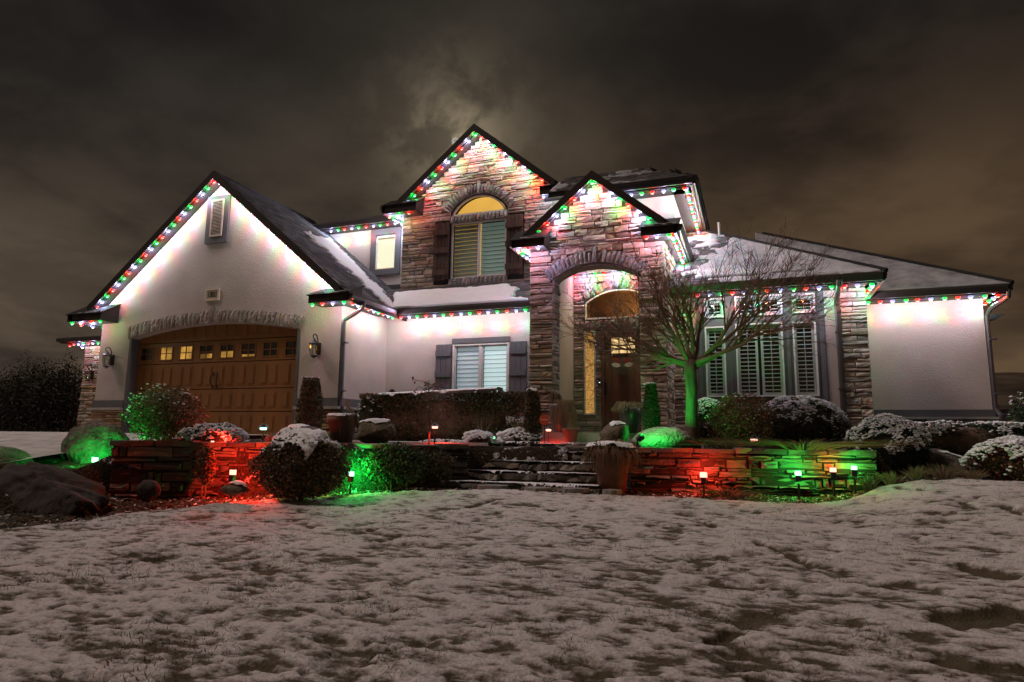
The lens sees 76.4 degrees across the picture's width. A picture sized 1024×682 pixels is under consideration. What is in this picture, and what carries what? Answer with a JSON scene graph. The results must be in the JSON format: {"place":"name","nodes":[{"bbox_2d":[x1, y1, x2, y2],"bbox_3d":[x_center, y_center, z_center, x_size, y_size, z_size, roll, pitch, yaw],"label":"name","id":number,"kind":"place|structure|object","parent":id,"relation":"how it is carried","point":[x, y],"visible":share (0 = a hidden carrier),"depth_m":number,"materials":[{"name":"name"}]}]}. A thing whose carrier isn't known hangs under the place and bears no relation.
{"place":"outdoors","nodes":[
{"label":"outdoors","id":0,"kind":"place"},
{"bbox_2d":[0,431,266,463],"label":"driveway","id":1,"kind":"structure","parent":0,"point":[36,444],"depth_m":10.53,"materials":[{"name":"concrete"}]},
{"bbox_2d":[6,431,266,438],"bbox_3d":[-8.588,2.508,16.860,10.450,0.212,4.000,-2,-9,20],"label":"garage apron","id":2,"kind":"object","parent":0,"point":[252,436],"depth_m":13.58,"materials":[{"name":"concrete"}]},
{"bbox_2d":[352,441,582,445],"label":"walkway","id":3,"kind":"structure","parent":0,"point":[432,443],"depth_m":10.16,"materials":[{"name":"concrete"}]},
{"bbox_2d":[539,414,549,443],"bbox_3d":[0.492,1.356,9.867,0.164,0.487,0.033,-2,-9,20],"label":"yard sign","id":4,"kind":"object","parent":3,"relation":"on","point":[544,419],"visible":1,"depth_m":9.88,"materials":[{"name":"red metal"}]},
{"bbox_2d":[562,428,578,442],"bbox_3d":[0.988,1.599,10.983,0.280,0.250,0.280,-2,-9,20],"label":"planter","id":5,"kind":"object","parent":3,"relation":"on","point":[570,435],"visible":0.87,"depth_m":10.88,"materials":[{"name":"ceramic"}]},
{"bbox_2d":[0,438,1021,529],"bbox_3d":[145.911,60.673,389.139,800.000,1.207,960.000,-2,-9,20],"label":"ground","id":6,"kind":"structure","parent":0,"point":[99,471],"depth_m":8.16,"materials":[{"name":"soil"}]},
{"bbox_2d":[0,369,28,430],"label":"distant tree","id":7,"kind":"object","parent":6,"relation":"on","point":[1,403],"visible":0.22,"depth_m":53.39,"materials":[{"name":"black plant"}]},
{"bbox_2d":[0,446,33,468],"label":"boulder","id":8,"kind":"object","parent":6,"relation":"on","point":[10,454],"visible":0.42,"depth_m":8.32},
{"bbox_2d":[0,358,39,428],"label":"distant tree","id":9,"kind":"object","parent":6,"relation":"on","point":[19,371],"visible":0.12,"depth_m":59.28,"materials":[{"name":"black plant"}]},
{"bbox_2d":[0,370,49,431],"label":"distant tree","id":10,"kind":"object","parent":6,"relation":"on","point":[22,391],"visible":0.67,"depth_m":49.53,"materials":[{"name":"green plant"}]},
{"bbox_2d":[10,349,51,431],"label":"distant tree","id":11,"kind":"object","parent":6,"relation":"on","point":[29,367],"visible":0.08,"depth_m":61.76,"materials":[{"name":"black plant"}]},
{"bbox_2d":[22,357,59,430],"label":"distant tree","id":12,"kind":"object","parent":6,"relation":"on","point":[45,370],"visible":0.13,"depth_m":55.09,"materials":[{"name":"black plant"}]},
{"bbox_2d":[16,364,78,431],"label":"distant tree","id":13,"kind":"object","parent":6,"relation":"on","point":[41,402],"visible":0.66,"depth_m":47.17,"materials":[{"name":"green plant"}]},
{"bbox_2d":[0,461,108,517],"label":"boulder","id":14,"kind":"object","parent":6,"relation":"on","point":[32,487],"visible":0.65,"depth_m":6.85,"materials":[{"name":"stone"}]},
{"bbox_2d":[37,364,83,431],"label":"distant tree","id":15,"kind":"object","parent":6,"relation":"on","point":[71,412],"visible":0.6,"depth_m":46.30,"materials":[{"name":"green plant"}]},
{"bbox_2d":[38,349,82,431],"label":"distant tree","id":16,"kind":"object","parent":6,"relation":"on","point":[65,371],"visible":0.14,"depth_m":51.26,"materials":[{"name":"black plant"}]},
{"bbox_2d":[60,420,129,462],"bbox_3d":[-5.717,1.560,9.032,1.308,0.922,0.840,-2,-9,20],"label":"boulder","id":17,"kind":"object","parent":6,"relation":"on","point":[86,442],"visible":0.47,"depth_m":8.77,"materials":[{"name":"stone"}]},
{"bbox_2d":[136,480,160,502],"bbox_3d":[-3.970,1.642,7.122,0.287,0.246,0.187,-2,-9,20],"label":"boulder","id":18,"kind":"object","parent":6,"relation":"on","point":[148,491],"visible":1,"depth_m":7.06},
{"bbox_2d":[118,383,208,440],"bbox_3d":[-4.885,1.057,9.170,1.356,0.911,0.964,-2,-9,20],"label":"shrub","id":19,"kind":"object","parent":6,"relation":"on","point":[167,428],"visible":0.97,"depth_m":9.01,"materials":[{"name":"green plant"}]},
{"bbox_2d":[178,422,248,441],"bbox_3d":[-3.934,1.252,8.563,1.081,0.375,0.642,-2,-9,20],"label":"juniper","id":20,"kind":"object","parent":6,"relation":"on","point":[220,432],"visible":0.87,"depth_m":8.36,"materials":[{"name":"green plant"}]},
{"bbox_2d":[229,469,237,498],"bbox_3d":[-3.221,1.644,7.477,0.088,0.334,0.050,-2,-9,20],"label":"flood light","id":21,"kind":"object","parent":6,"relation":"on","point":[232,475],"visible":0.77,"depth_m":7.48,"materials":[{"name":"white"}]},
{"bbox_2d":[108,440,469,500],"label":"retaining wall","id":22,"kind":"structure","parent":6,"relation":"on","point":[168,466],"depth_m":7.87,"materials":[{"name":"stone"}]},
{"bbox_2d":[194,443,218,496],"bbox_3d":[-3.657,1.533,7.767,0.361,0.635,0.175,-2,-9,20],"label":"ivy","id":23,"kind":"object","parent":22,"relation":"attached to","point":[204,464],"visible":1,"depth_m":7.75,"materials":[{"name":"green plant"}]},
{"bbox_2d":[295,376,323,427],"bbox_3d":[-3.567,1.228,11.507,0.509,1.226,0.494,-2,-9,20],"label":"columnar evergreen","id":24,"kind":"object","parent":6,"relation":"on","point":[311,398],"visible":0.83,"depth_m":11.42,"materials":[{"name":"green plant"}]},
{"bbox_2d":[326,399,359,442],"bbox_3d":[-2.561,1.230,9.942,0.633,0.683,0.480,-2,-9,20],"label":"planter","id":25,"kind":"object","parent":6,"relation":"on","point":[342,427],"visible":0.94,"depth_m":9.77,"materials":[{"name":"ceramic"}]},
{"bbox_2d":[347,471,353,493],"bbox_3d":[-1.982,1.786,7.961,0.088,0.384,0.050,-2,-9,20],"label":"flood light","id":26,"kind":"object","parent":6,"relation":"on","point":[350,478],"visible":0.69,"depth_m":7.96,"materials":[{"name":"black"}]},
{"bbox_2d":[357,393,383,422],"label":"shrub","id":27,"kind":"object","parent":6,"relation":"on","point":[366,413],"visible":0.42,"depth_m":12.04,"materials":[{"name":"green plant"}]},
{"bbox_2d":[357,418,395,443],"bbox_3d":[-1.984,1.341,9.601,0.593,0.399,0.573,-2,-9,20],"label":"boulder","id":28,"kind":"object","parent":6,"relation":"on","point":[375,430],"visible":0.96,"depth_m":9.43,"materials":[{"name":"stone"}]},
{"bbox_2d":[360,441,431,491],"bbox_3d":[-1.482,1.598,8.158,1.010,0.686,0.292,-2,-9,20],"label":"shrub","id":29,"kind":"object","parent":6,"relation":"on","point":[398,464],"visible":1,"depth_m":8.11,"materials":[{"name":"green plant"}]},
{"bbox_2d":[403,376,453,444],"bbox_3d":[-1.290,1.078,10.033,0.823,1.064,0.570,5,-9,-25],"label":"young tree","id":30,"kind":"object","parent":6,"relation":"on","point":[429,395],"visible":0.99,"depth_m":10.02,"materials":[{"name":"brown plant"}]},
{"bbox_2d":[410,447,460,488],"bbox_3d":[-1.119,1.677,8.416,0.955,0.612,0.225,-2,-9,20],"label":"bush","id":31,"kind":"object","parent":6,"relation":"on","point":[436,469],"visible":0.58,"depth_m":8.35,"materials":[{"name":"green plant"}]},
{"bbox_2d":[355,387,526,442],"bbox_3d":[-1.257,1.401,11.855,3.328,1.062,0.660,-2,-9,20],"label":"hedge","id":32,"kind":"object","parent":6,"relation":"on","point":[468,413],"visible":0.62,"depth_m":11.58,"materials":[{"name":"green plant"}]},
{"bbox_2d":[419,439,471,442],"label":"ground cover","id":33,"kind":"object","parent":6,"relation":"on","point":[444,440],"visible":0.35,"depth_m":10.58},
{"bbox_2d":[444,480,460,488],"bbox_3d":[-0.772,1.878,8.481,0.274,0.122,0.142,-2,-9,20],"label":"edging stone","id":34,"kind":"object","parent":6,"relation":"on","point":[455,485],"visible":0.81,"depth_m":8.43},
{"bbox_2d":[0,478,940,529],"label":"leaf litter","id":35,"kind":"object","parent":6,"relation":"on","point":[767,498],"visible":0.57,"depth_m":7.55,"materials":[{"name":"plant"}]},
{"bbox_2d":[602,489,621,494],"bbox_3d":[1.205,1.807,7.789,0.230,0.050,0.297,-2,-9,20],"label":"flagstone","id":36,"kind":"object","parent":35,"relation":"on","point":[612,491],"visible":1,"depth_m":7.68,"materials":[{"name":"stone"}]},
{"bbox_2d":[462,430,494,442],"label":"perennial","id":37,"kind":"object","parent":6,"relation":"on","point":[476,436],"visible":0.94,"depth_m":10.34,"materials":[{"name":"white plant"}]},
{"bbox_2d":[477,484,507,489],"bbox_3d":[-0.240,1.834,8.165,0.388,0.050,0.286,-2,-9,20],"label":"flagstone","id":38,"kind":"object","parent":6,"relation":"on","point":[488,486],"visible":0.81,"depth_m":8.07,"materials":[{"name":"stone"}]},
{"bbox_2d":[496,427,542,442],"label":"perennial","id":39,"kind":"object","parent":6,"relation":"on","point":[515,434],"visible":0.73,"depth_m":10.07,"materials":[{"name":"white plant"}]},
{"bbox_2d":[452,441,601,494],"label":"garden steps","id":40,"kind":"structure","parent":6,"relation":"on","point":[558,476],"depth_m":8.63,"materials":[{"name":"stone"}]},
{"bbox_2d":[523,388,541,443],"bbox_3d":[0.317,1.197,10.159,0.316,0.944,0.322,-2,-9,20],"label":"columnar evergreen","id":41,"kind":"object","parent":6,"relation":"on","point":[532,412],"visible":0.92,"depth_m":10.09,"materials":[{"name":"green plant"}]},
{"bbox_2d":[56,124,1013,455],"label":"house","id":42,"kind":"structure","parent":6,"relation":"on","point":[214,296],"depth_m":14.26,"materials":[{"name":"paint"}]},
{"bbox_2d":[84,364,94,381],"bbox_3d":[-12.896,0.977,19.832,0.230,0.532,0.262,-2,-9,20],"label":"wall lantern","id":43,"kind":"object","parent":42,"relation":"attached to","point":[91,373],"depth_m":19.81,"materials":[{"name":"brown metal"}]},
{"bbox_2d":[102,347,114,368],"bbox_3d":[-9.679,0.401,15.575,0.230,0.532,0.262,-2,-9,20],"label":"wall lantern","id":44,"kind":"object","parent":42,"relation":"attached to","point":[111,357],"depth_m":15.56,"materials":[{"name":"brown metal"}]},
{"bbox_2d":[95,180,215,308],"bbox_3d":[-8.496,-2.259,15.446,3.462,2.843,0.092,-2,-9,20],"label":"light string","id":45,"kind":"object","parent":42,"relation":"attached to","point":[152,248],"visible":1,"depth_m":15.42,"materials":[{"name":"plastic"}]},
{"bbox_2d":[131,324,297,434],"bbox_3d":[-6.779,0.773,14.805,5.200,2.720,0.149,-2,-9,20],"label":"garage door","id":46,"kind":"structure","parent":42,"relation":"in","point":[244,374],"depth_m":14.64,"materials":[{"name":"brown wood"}]},
{"bbox_2d":[309,334,320,358],"bbox_3d":[-4.099,0.104,13.529,0.230,0.532,0.262,-2,-9,20],"label":"wall lantern","id":47,"kind":"object","parent":42,"relation":"attached to","point":[317,344],"depth_m":13.51,"materials":[{"name":"brown metal"}]},
{"bbox_2d":[329,222,402,231],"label":"light string","id":48,"kind":"object","parent":42,"relation":"attached to","point":[365,226],"visible":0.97,"depth_m":17.20,"materials":[{"name":"plastic"}]},
{"bbox_2d":[375,235,394,269],"bbox_3d":[-3.333,-2.326,17.394,0.610,0.910,0.220,-2,-9,20],"label":"window","id":49,"kind":"structure","parent":42,"relation":"in","point":[385,248],"depth_m":17.37,"materials":[{"name":"beige glass"}]},
{"bbox_2d":[407,133,477,200],"bbox_3d":[-1.720,-4.217,15.883,1.872,1.557,0.092,-2,-9,20],"label":"light string","id":50,"kind":"object","parent":42,"relation":"attached to","point":[448,161],"visible":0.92,"depth_m":15.85,"materials":[{"name":"plastic"}]},
{"bbox_2d":[399,309,526,318],"bbox_3d":[-1.115,-0.585,14.212,3.072,0.064,0.092,-2,-9,20],"label":"light string","id":51,"kind":"object","parent":42,"relation":"attached to","point":[461,314],"visible":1,"depth_m":14.18,"materials":[{"name":"plastic"}]},
{"bbox_2d":[450,218,506,278],"bbox_3d":[-0.733,-2.171,15.705,1.430,1.380,0.420,-2,-9,20],"label":"window","id":52,"kind":"structure","parent":42,"relation":"in","point":[480,249],"depth_m":15.62,"materials":[{"name":"glass"}]},
{"bbox_2d":[452,194,505,215],"bbox_3d":[-0.682,-3.273,16.045,1.700,0.800,0.770,-2,-9,20],"label":"arched window","id":53,"kind":"structure","parent":42,"relation":"in","point":[488,203],"depth_m":16.45,"materials":[{"name":"yellow glass"}]},
{"bbox_2d":[452,342,509,400],"bbox_3d":[-0.662,0.747,14.352,1.355,1.390,0.225,-2,-9,20],"label":"window","id":54,"kind":"structure","parent":42,"relation":"in","point":[474,365],"depth_m":14.36,"materials":[{"name":"glass"}]},
{"bbox_2d":[479,136,542,180],"bbox_3d":[-0.027,-4.301,15.262,1.622,1.350,0.092,-2,-9,20],"label":"light string","id":55,"kind":"object","parent":42,"relation":"attached to","point":[522,166],"visible":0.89,"depth_m":15.23,"materials":[{"name":"plastic"}]},
{"bbox_2d":[537,180,594,232],"bbox_3d":[1.002,-2.518,12.249,1.132,0.933,0.092,-2,-9,20],"label":"light string","id":56,"kind":"object","parent":42,"relation":"attached to","point":[565,207],"visible":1,"depth_m":12.22,"materials":[{"name":"plastic"}]},
{"bbox_2d":[573,271,624,276],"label":"light string","id":57,"kind":"object","parent":42,"relation":"attached to","point":[595,274],"visible":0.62,"depth_m":14.58,"materials":[{"name":"plastic"}]},
{"bbox_2d":[585,289,638,319],"bbox_3d":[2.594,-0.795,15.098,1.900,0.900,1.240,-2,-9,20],"label":"transom window","id":58,"kind":"structure","parent":42,"relation":"in","point":[609,295],"depth_m":15.77,"materials":[{"name":"brown glass"}]},
{"bbox_2d":[602,329,640,432],"bbox_3d":[2.439,0.897,14.249,0.940,2.300,0.159,-2,-9,20],"label":"front door","id":59,"kind":"structure","parent":42,"relation":"in","point":[615,387],"depth_m":14.30,"materials":[{"name":"brown wood"}]},
{"bbox_2d":[612,357,632,375],"bbox_3d":[2.424,0.554,14.277,0.480,0.405,0.055,-2,-9,20],"label":"door hanger","id":60,"kind":"object","parent":59,"relation":"hanging from","point":[621,368],"depth_m":14.26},
{"bbox_2d":[598,184,649,219],"bbox_3d":[2.038,-2.542,11.864,0.962,0.793,0.092,-2,-9,20],"label":"light string","id":61,"kind":"object","parent":42,"relation":"attached to","point":[619,199],"visible":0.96,"depth_m":11.86,"materials":[{"name":"plastic"}]},
{"bbox_2d":[629,187,686,195],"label":"light string","id":62,"kind":"object","parent":42,"relation":"attached to","point":[662,191],"visible":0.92,"depth_m":12.55,"materials":[{"name":"plastic"}]},
{"bbox_2d":[671,235,685,264],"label":"light string","id":63,"kind":"object","parent":42,"relation":"attached to","point":[676,245],"visible":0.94,"depth_m":12.05,"materials":[{"name":"plastic"}]},
{"bbox_2d":[685,187,699,233],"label":"light string","id":64,"kind":"object","parent":42,"relation":"attached to","point":[688,195],"visible":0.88,"depth_m":13.60,"materials":[{"name":"plastic"}]},
{"bbox_2d":[704,298,723,317],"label":"window","id":65,"kind":"structure","parent":42,"relation":"in","point":[719,315],"depth_m":12.33,"materials":[{"name":"white glass"}]},
{"bbox_2d":[705,326,726,396],"bbox_3d":[3.959,0.449,12.550,0.560,1.420,0.960,-2,-9,20],"label":"window","id":66,"kind":"structure","parent":42,"relation":"in","point":[716,376],"depth_m":12.23,"materials":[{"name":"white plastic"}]},
{"bbox_2d":[734,294,782,316],"bbox_3d":[4.703,-0.591,12.431,1.020,0.480,0.960,-2,-9,20],"label":"window","id":67,"kind":"structure","parent":42,"relation":"in","point":[736,297],"depth_m":12.09,"materials":[{"name":"white glass"}]},
{"bbox_2d":[735,322,785,396],"bbox_3d":[4.681,0.404,12.286,1.010,1.450,0.960,-2,-9,20],"label":"window","id":68,"kind":"structure","parent":42,"relation":"in","point":[760,364],"depth_m":12.06,"materials":[{"name":"white plastic"}]},
{"bbox_2d":[684,283,874,296],"bbox_3d":[4.661,-0.890,11.554,3.162,0.064,0.092,-2,-9,20],"label":"light string","id":69,"kind":"object","parent":42,"relation":"attached to","point":[843,286],"visible":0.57,"depth_m":11.28,"materials":[{"name":"plastic"}]},
{"bbox_2d":[791,293,815,313],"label":"window","id":70,"kind":"structure","parent":42,"relation":"in","point":[809,296],"depth_m":11.79,"materials":[{"name":"white glass"}]},
{"bbox_2d":[792,321,819,395],"bbox_3d":[5.396,0.378,12.022,0.585,1.440,0.960,-2,-9,20],"label":"window","id":71,"kind":"structure","parent":42,"relation":"in","point":[806,370],"depth_m":11.70,"materials":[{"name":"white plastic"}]},
{"bbox_2d":[866,295,987,303],"bbox_3d":[7.697,-0.767,12.124,1.972,0.064,0.092,-2,-9,20],"label":"light string","id":72,"kind":"object","parent":42,"relation":"attached to","point":[929,299],"visible":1,"depth_m":12.10,"materials":[{"name":"plastic"}]},
{"bbox_2d":[540,432,637,446],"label":"porch slab","id":73,"kind":"structure","parent":6,"relation":"on","point":[556,437],"depth_m":11.13,"materials":[{"name":"concrete"}]},
{"bbox_2d":[611,401,642,432],"bbox_3d":[1.954,1.280,10.946,0.603,0.533,0.538,2,-9,-9],"label":"planter","id":74,"kind":"object","parent":73,"relation":"on","point":[630,414],"visible":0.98,"depth_m":10.77,"materials":[{"name":"ceramic"}]},
{"bbox_2d":[580,438,643,492],"bbox_3d":[1.241,1.568,8.144,0.755,0.698,0.771,4,-9,-22],"label":"planter","id":75,"kind":"object","parent":6,"relation":"on","point":[614,459],"visible":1,"depth_m":7.96,"materials":[{"name":"ceramic"}]},
{"bbox_2d":[599,421,628,441],"bbox_3d":[1.417,1.309,9.085,0.390,0.389,0.427,6,-10,-31],"label":"boulder","id":76,"kind":"object","parent":6,"relation":"on","point":[615,430],"visible":0.67,"depth_m":8.95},
{"bbox_2d":[642,382,661,429],"bbox_3d":[2.148,1.148,10.023,0.306,1.046,0.290,-2,-9,20],"label":"columnar evergreen","id":77,"kind":"object","parent":6,"relation":"on","point":[651,411],"visible":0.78,"depth_m":9.98,"materials":[{"name":"green plant"}]},
{"bbox_2d":[632,427,693,447],"bbox_3d":[2.114,1.408,9.178,0.888,0.404,0.656,-2,-9,20],"label":"boulder","id":78,"kind":"object","parent":6,"relation":"on","point":[663,437],"visible":0.68,"depth_m":8.93,"materials":[{"name":"stone"}]},
{"bbox_2d":[544,216,853,448],"bbox_3d":[2.668,-0.018,9.514,4.273,3.354,3.058,-2,-9,20],"label":"bare tree","id":79,"kind":"object","parent":6,"relation":"on","point":[691,363],"visible":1,"depth_m":9.42,"materials":[{"name":"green plant"}]},
{"bbox_2d":[699,471,706,497],"bbox_3d":[2.320,1.752,7.865,0.096,0.338,0.050,-2,-9,20],"label":"flood light","id":80,"kind":"object","parent":6,"relation":"on","point":[703,476],"visible":0.79,"depth_m":7.87,"materials":[{"name":"white"}]},
{"bbox_2d":[698,397,722,447],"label":"shrub","id":81,"kind":"object","parent":6,"relation":"on","point":[704,405],"visible":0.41,"depth_m":10.35,"materials":[{"name":"green plant"}]},
{"bbox_2d":[679,484,781,497],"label":"dry stems","id":82,"kind":"object","parent":6,"relation":"on","point":[728,494],"visible":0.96,"depth_m":7.71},
{"bbox_2d":[680,438,785,448],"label":"dry stems","id":83,"kind":"object","parent":6,"relation":"on","point":[705,443],"visible":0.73,"depth_m":8.46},
{"bbox_2d":[704,391,778,447],"bbox_3d":[3.265,1.152,9.272,1.031,0.894,0.839,-2,-9,20],"label":"barberry","id":84,"kind":"object","parent":6,"relation":"on","point":[738,420],"visible":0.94,"depth_m":9.13,"materials":[{"name":"green plant"}]},
{"bbox_2d":[630,447,876,497],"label":"retaining wall","id":85,"kind":"structure","parent":6,"relation":"on","point":[675,469],"depth_m":8.07,"materials":[{"name":"stone"}]},
{"bbox_2d":[696,437,936,450],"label":"dry stems","id":86,"kind":"object","parent":85,"relation":"on","point":[812,445],"visible":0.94,"depth_m":7.88,"materials":[{"name":"plant"}]},
{"bbox_2d":[794,470,800,500],"bbox_3d":[3.337,1.687,7.569,0.080,0.352,0.050,-2,-9,20],"label":"flood light","id":87,"kind":"object","parent":6,"relation":"on","point":[797,475],"visible":0.89,"depth_m":7.56,"materials":[{"name":"black"}]},
{"bbox_2d":[756,395,850,448],"bbox_3d":[4.303,1.245,9.736,1.403,0.875,0.945,-2,-9,20],"label":"shrub","id":88,"kind":"object","parent":6,"relation":"on","point":[801,418],"visible":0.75,"depth_m":9.46,"materials":[{"name":"green plant"}]},
{"bbox_2d":[829,467,836,495],"bbox_3d":[3.721,1.626,7.521,0.080,0.332,0.050,-2,-9,20],"label":"flood light","id":89,"kind":"object","parent":6,"relation":"on","point":[832,472],"visible":1,"depth_m":7.51,"materials":[{"name":"black"}]},
{"bbox_2d":[850,465,857,493],"bbox_3d":[3.936,1.594,7.467,0.072,0.328,0.050,-2,-9,20],"label":"flood light","id":90,"kind":"object","parent":6,"relation":"on","point":[854,470],"visible":0.96,"depth_m":7.46,"materials":[{"name":"black"}]},
{"bbox_2d":[854,472,881,491],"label":"grass tuft","id":91,"kind":"object","parent":6,"relation":"on","point":[867,485],"visible":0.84,"depth_m":7.42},
{"bbox_2d":[844,413,931,475],"bbox_3d":[4.901,1.406,8.448,1.025,0.948,0.862,-2,-9,20],"label":"shrub","id":92,"kind":"object","parent":6,"relation":"on","point":[880,427],"visible":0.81,"depth_m":8.25,"materials":[{"name":"green plant"}]},
{"bbox_2d":[874,471,909,484],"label":"grass tuft","id":93,"kind":"object","parent":6,"relation":"on","point":[892,480],"visible":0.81,"depth_m":7.51,"materials":[{"name":"plant"}]},
{"bbox_2d":[899,465,933,478],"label":"grass tuft","id":94,"kind":"object","parent":6,"relation":"on","point":[917,473],"visible":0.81,"depth_m":7.66,"materials":[{"name":"plant"}]},
{"bbox_2d":[925,463,963,479],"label":"grass tuft","id":95,"kind":"object","parent":6,"relation":"on","point":[946,474],"visible":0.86,"depth_m":7.69,"materials":[{"name":"plant"}]},
{"bbox_2d":[911,448,985,476],"bbox_3d":[5.599,1.671,8.410,0.905,0.601,0.463,-6,-11,38],"label":"boulder","id":96,"kind":"object","parent":6,"relation":"on","point":[940,457],"visible":0.22,"depth_m":8.31,"materials":[{"name":"stone"}]},
{"bbox_2d":[910,420,1023,459],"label":"juniper","id":97,"kind":"object","parent":6,"relation":"on","point":[953,439],"visible":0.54,"depth_m":9.46,"materials":[{"name":"green plant"}]},
{"bbox_2d":[956,467,990,479],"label":"grass tuft","id":98,"kind":"object","parent":6,"relation":"on","point":[975,475],"visible":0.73,"depth_m":7.62,"materials":[{"name":"plant"}]},
{"bbox_2d":[958,435,1023,480],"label":"shrub","id":99,"kind":"object","parent":6,"relation":"on","point":[1000,458],"visible":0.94,"depth_m":7.58,"materials":[{"name":"green plant"}]},
{"bbox_2d":[992,405,1023,435],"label":"yard wall","id":100,"kind":"structure","parent":6,"relation":"on","point":[1004,409],"depth_m":14.05,"materials":[{"name":"stone"}]},
{"bbox_2d":[1007,392,1023,435],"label":"shrub","id":101,"kind":"object","parent":6,"relation":"on","point":[1019,413],"visible":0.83,"depth_m":10.38,"materials":[{"name":"green plant"}]},
{"bbox_2d":[0,477,1023,681],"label":"lawn","id":102,"kind":"structure","parent":0,"point":[927,605],"depth_m":3.68,"materials":[{"name":"plant"}]},
{"bbox_2d":[221,480,248,495],"bbox_3d":[-3.125,1.663,7.327,0.383,0.185,0.202,-2,-9,20],"label":"edging stone","id":103,"kind":"object","parent":102,"relation":"on","point":[238,488],"visible":1,"depth_m":7.27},
{"bbox_2d":[245,426,352,501],"bbox_3d":[-2.410,1.405,7.398,1.304,0.860,0.784,-2,-9,20],"label":"shrub","id":104,"kind":"object","parent":102,"relation":"on","point":[299,463],"visible":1,"depth_m":7.18,"materials":[{"name":"green plant"}]},
{"bbox_2d":[524,486,551,491],"bbox_3d":[0.317,1.812,7.940,0.307,0.050,0.314,4,-9,-22],"label":"flagstone","id":105,"kind":"object","parent":102,"relation":"on","point":[537,489],"visible":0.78,"depth_m":7.83,"materials":[{"name":"stone"}]},
{"bbox_2d":[562,487,588,492],"bbox_3d":[0.769,1.814,7.912,0.328,0.050,0.306,1,-9,1],"label":"flagstone","id":106,"kind":"object","parent":102,"relation":"on","point":[574,489],"visible":1,"depth_m":7.79,"materials":[{"name":"stone"}]},
{"bbox_2d":[0,0,1023,404],"label":"sky","id":107,"kind":"structure","parent":0,"point":[894,128],"materials":[{"name":"grey"}]},
{"bbox_2d":[548,392,576,431],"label":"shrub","id":108,"kind":"object","parent":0,"point":[563,413],"visible":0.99,"depth_m":11.26,"materials":[{"name":"plant"}]},
{"bbox_2d":[846,372,1023,448],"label":"hill","id":109,"kind":"structure","parent":0,"point":[1008,384],"depth_m":176.22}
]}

